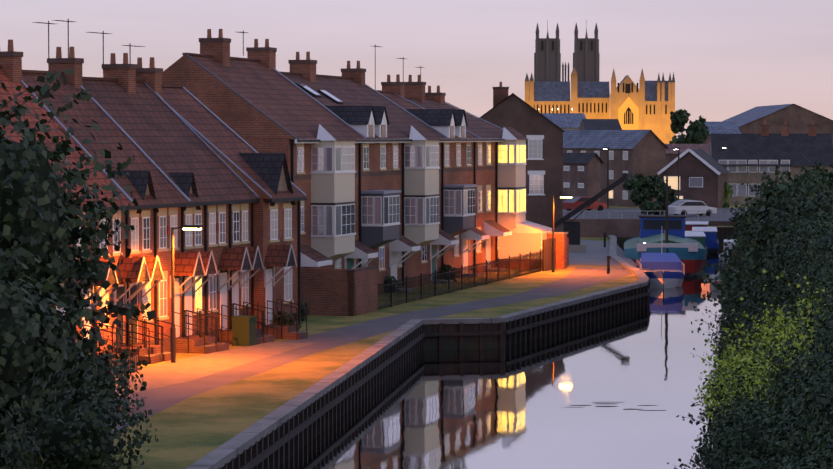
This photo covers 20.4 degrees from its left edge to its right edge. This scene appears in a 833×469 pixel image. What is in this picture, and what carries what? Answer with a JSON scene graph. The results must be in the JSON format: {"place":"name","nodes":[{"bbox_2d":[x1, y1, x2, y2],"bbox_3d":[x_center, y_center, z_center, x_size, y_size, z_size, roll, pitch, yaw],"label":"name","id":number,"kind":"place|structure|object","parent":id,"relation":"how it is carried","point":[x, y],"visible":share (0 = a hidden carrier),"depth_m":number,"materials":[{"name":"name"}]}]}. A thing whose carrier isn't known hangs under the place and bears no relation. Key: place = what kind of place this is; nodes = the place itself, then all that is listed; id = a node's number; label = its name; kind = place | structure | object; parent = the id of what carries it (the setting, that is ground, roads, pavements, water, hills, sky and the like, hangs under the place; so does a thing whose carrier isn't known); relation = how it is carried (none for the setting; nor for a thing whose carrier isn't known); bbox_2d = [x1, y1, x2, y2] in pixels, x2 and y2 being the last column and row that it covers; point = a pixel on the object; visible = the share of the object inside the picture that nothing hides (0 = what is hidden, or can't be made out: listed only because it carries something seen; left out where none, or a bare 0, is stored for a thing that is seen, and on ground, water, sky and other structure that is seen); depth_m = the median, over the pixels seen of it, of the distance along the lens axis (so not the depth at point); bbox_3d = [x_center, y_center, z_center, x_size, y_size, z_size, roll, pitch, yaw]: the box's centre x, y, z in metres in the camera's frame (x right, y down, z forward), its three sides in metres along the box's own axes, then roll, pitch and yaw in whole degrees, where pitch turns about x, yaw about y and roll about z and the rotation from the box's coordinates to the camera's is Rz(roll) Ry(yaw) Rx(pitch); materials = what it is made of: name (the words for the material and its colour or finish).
{"place":"outdoors","nodes":[
{"label":"outdoors","id":0,"kind":"place"},
{"bbox_2d":[27,239,649,457],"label":"footpath","id":1,"kind":"structure","parent":0,"point":[169,384],"depth_m":83.37,"materials":[{"name":"grey concrete"}]},
{"bbox_2d":[170,225,202,362],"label":"street lamp","id":2,"kind":"object","parent":1,"relation":"on","point":[173,328],"visible":0.9,"depth_m":78.39,"materials":[{"name":"grey metal"}]},
{"bbox_2d":[603,233,609,273],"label":"bollards","id":3,"kind":"object","parent":1,"relation":"on","point":[608,264],"visible":0.46,"depth_m":129.70,"materials":[{"name":"black metal"}]},
{"bbox_2d":[18,204,750,468],"bbox_3d":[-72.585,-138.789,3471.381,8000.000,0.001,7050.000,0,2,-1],"label":"ground","id":4,"kind":"structure","parent":0,"point":[191,430],"depth_m":72.54,"materials":[{"name":"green plant"}]},
{"bbox_2d":[0,265,92,468],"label":"bush","id":5,"kind":"object","parent":4,"relation":"on","point":[19,330],"visible":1,"depth_m":35.90,"materials":[{"name":"green plant"}]},
{"bbox_2d":[0,69,155,454],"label":"tree","id":6,"kind":"object","parent":4,"relation":"on","point":[41,222],"visible":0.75,"depth_m":39.80,"materials":[{"name":"green plant"}]},
{"bbox_2d":[0,328,157,468],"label":"bushes","id":7,"kind":"object","parent":4,"relation":"on","point":[89,445],"visible":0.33,"depth_m":52.34,"materials":[{"name":"green plant"}]},
{"bbox_2d":[0,19,307,375],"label":"row of houses","id":8,"kind":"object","parent":4,"relation":"on","point":[237,269],"visible":0.79,"depth_m":84.59,"materials":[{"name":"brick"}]},
{"bbox_2d":[162,29,568,315],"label":"row of houses","id":9,"kind":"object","parent":4,"relation":"on","point":[410,186],"visible":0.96,"depth_m":112.30,"materials":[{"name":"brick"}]},
{"bbox_2d":[274,264,457,330],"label":"garden shrubs","id":10,"kind":"object","parent":4,"relation":"on","point":[285,321],"visible":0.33,"depth_m":96.06,"materials":[{"name":"green plant"}]},
{"bbox_2d":[186,227,736,468],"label":"canal bank walls","id":11,"kind":"structure","parent":4,"relation":"on","point":[277,437],"depth_m":85.75,"materials":[{"name":"concrete"}]},
{"bbox_2d":[479,82,564,231],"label":"warehouse","id":12,"kind":"structure","parent":4,"relation":"on","point":[541,133],"depth_m":175.92,"materials":[{"name":"brick"}]},
{"bbox_2d":[552,195,572,271],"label":"street lamp","id":13,"kind":"object","parent":4,"relation":"on","point":[553,251],"visible":1,"depth_m":130.82,"materials":[{"name":"grey metal"}]},
{"bbox_2d":[563,153,603,201],"bbox_3d":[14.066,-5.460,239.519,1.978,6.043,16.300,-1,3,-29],"label":"street house","id":14,"kind":"structure","parent":4,"relation":"on","point":[581,174],"depth_m":233.37,"materials":[{"name":"brick"}]},
{"bbox_2d":[549,173,629,251],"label":"quay crane","id":15,"kind":"object","parent":4,"relation":"on","point":[572,228],"visible":0.73,"depth_m":153.72,"materials":[{"name":"metal"}]},
{"bbox_2d":[531,39,666,118],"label":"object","id":16,"kind":"object","parent":4,"relation":"on","point":[585,107],"visible":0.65,"depth_m":795.45,"materials":[{"name":"brown"}]},
{"bbox_2d":[525,20,674,143],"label":"cathedral","id":17,"kind":"structure","parent":4,"relation":"on","point":[627,111],"depth_m":794.32,"materials":[{"name":"brown"}]},
{"bbox_2d":[622,173,665,214],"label":"tree by bridge","id":18,"kind":"object","parent":4,"relation":"on","point":[645,190],"visible":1,"depth_m":213.39,"materials":[{"name":"green plant"}]},
{"bbox_2d":[563,208,747,236],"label":"wall","id":19,"kind":"structure","parent":4,"relation":"on","point":[620,222],"depth_m":199.65,"materials":[{"name":"grey"}]},
{"bbox_2d":[563,197,606,211],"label":"red car","id":20,"kind":"object","parent":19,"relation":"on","point":[569,204],"visible":0.77,"depth_m":225.50,"materials":[{"name":"red metal"}]},
{"bbox_2d":[668,200,716,215],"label":"white parked car","id":21,"kind":"object","parent":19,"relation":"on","point":[680,207],"visible":0.88,"depth_m":211.74,"materials":[{"name":"white metal"}]},
{"bbox_2d":[656,185,678,210],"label":"bush","id":22,"kind":"object","parent":4,"relation":"on","point":[672,197],"visible":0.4,"depth_m":221.50,"materials":[{"name":"green plant"}]},
{"bbox_2d":[669,109,708,143],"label":"trees","id":23,"kind":"object","parent":4,"relation":"on","point":[698,133],"visible":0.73,"depth_m":328.96,"materials":[{"name":"green plant"}]},
{"bbox_2d":[657,149,730,207],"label":"shop house","id":24,"kind":"structure","parent":4,"relation":"on","point":[703,176],"depth_m":235.68,"materials":[{"name":"brick"}]},
{"bbox_2d":[723,181,733,207],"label":"bush","id":25,"kind":"object","parent":4,"relation":"on","point":[728,190],"visible":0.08,"depth_m":239.98,"materials":[{"name":"green plant"}]},
{"bbox_2d":[709,121,832,203],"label":"building","id":26,"kind":"structure","parent":4,"relation":"on","point":[751,158],"depth_m":263.32,"materials":[{"name":"tile"}]},
{"bbox_2d":[756,183,832,247],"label":"bank tree","id":27,"kind":"object","parent":4,"relation":"on","point":[781,187],"visible":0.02,"depth_m":117.96,"materials":[{"name":"green plant"}]},
{"bbox_2d":[790,170,832,186],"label":"bank tree","id":28,"kind":"object","parent":4,"relation":"on","point":[827,174],"depth_m":177.31,"materials":[{"name":"green plant"}]},
{"bbox_2d":[0,0,832,137],"label":"sky","id":29,"kind":"structure","parent":0,"point":[727,59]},
{"bbox_2d":[274,240,726,468],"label":"canal water","id":30,"kind":"structure","parent":0,"point":[511,407],"depth_m":76.11,"materials":[{"name":"grey liquid"}]},
{"bbox_2d":[571,403,659,410],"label":"water ripples","id":31,"kind":"object","parent":30,"relation":"on","point":[614,406],"visible":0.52,"depth_m":75.51,"materials":[{"name":"grey liquid"}]},
{"bbox_2d":[637,239,684,287],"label":"cabin cruiser","id":32,"kind":"object","parent":30,"relation":"on","point":[666,268],"visible":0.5,"depth_m":135.42,"materials":[{"name":"blue"}]},
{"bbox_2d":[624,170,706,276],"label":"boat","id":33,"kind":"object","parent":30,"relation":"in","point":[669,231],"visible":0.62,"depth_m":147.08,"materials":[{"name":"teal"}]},
{"bbox_2d":[685,231,707,256],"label":"narrowboat","id":34,"kind":"object","parent":30,"relation":"on","point":[700,236],"visible":0.17,"depth_m":167.71,"materials":[{"name":"white metal"}]},
{"bbox_2d":[685,221,708,230],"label":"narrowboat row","id":35,"kind":"object","parent":30,"relation":"in","point":[689,225],"visible":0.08,"depth_m":188.65,"materials":[{"name":"white"}]},
{"bbox_2d":[692,227,718,253],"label":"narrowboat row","id":36,"kind":"object","parent":30,"relation":"in","point":[711,236],"visible":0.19,"depth_m":174.49,"materials":[{"name":"blue metal"}]},
{"bbox_2d":[701,280,725,290],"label":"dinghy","id":37,"kind":"object","parent":30,"relation":"on","point":[709,287],"visible":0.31,"depth_m":131.81,"materials":[{"name":"white"}]},
{"bbox_2d":[719,239,736,269],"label":"cruiser","id":38,"kind":"object","parent":30,"relation":"on","point":[724,247],"visible":0.17,"depth_m":152.63,"materials":[{"name":"white"}]},
{"bbox_2d":[541,113,585,129],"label":"roof","id":39,"kind":"structure","parent":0,"point":[567,121],"depth_m":426.88,"materials":[{"name":"stone"}]},
{"bbox_2d":[579,119,621,129],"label":"roofs","id":40,"kind":"structure","parent":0,"point":[599,124],"depth_m":333.35,"materials":[{"name":"tile"}]},
{"bbox_2d":[563,130,668,206],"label":"street house","id":41,"kind":"structure","parent":0,"point":[634,152],"depth_m":255.22,"materials":[{"name":"brown brick"}]},
{"bbox_2d":[603,146,727,207],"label":"street lamps","id":42,"kind":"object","parent":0,"point":[678,149],"depth_m":236.22,"materials":[{"name":"grey metal"}]},
{"bbox_2d":[665,144,705,164],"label":"red roofs","id":43,"kind":"structure","parent":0,"point":[671,154],"depth_m":312.98,"materials":[{"name":"tile"}]},
{"bbox_2d":[702,142,709,154],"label":"cream gable","id":44,"kind":"structure","parent":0,"point":[706,148],"depth_m":306.08,"materials":[{"name":"beige"}]},
{"bbox_2d":[704,122,740,143],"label":"blue roof","id":45,"kind":"structure","parent":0,"point":[723,128],"depth_m":383.73,"materials":[{"name":"grey tile"}]},
{"bbox_2d":[667,162,832,468],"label":"bank scrub","id":46,"kind":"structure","parent":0,"point":[769,391],"depth_m":63.93,"materials":[{"name":"green plant"}]},
{"bbox_2d":[722,104,832,144],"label":"shed","id":47,"kind":"structure","parent":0,"point":[797,119],"depth_m":421.01,"materials":[{"name":"brown tile"}]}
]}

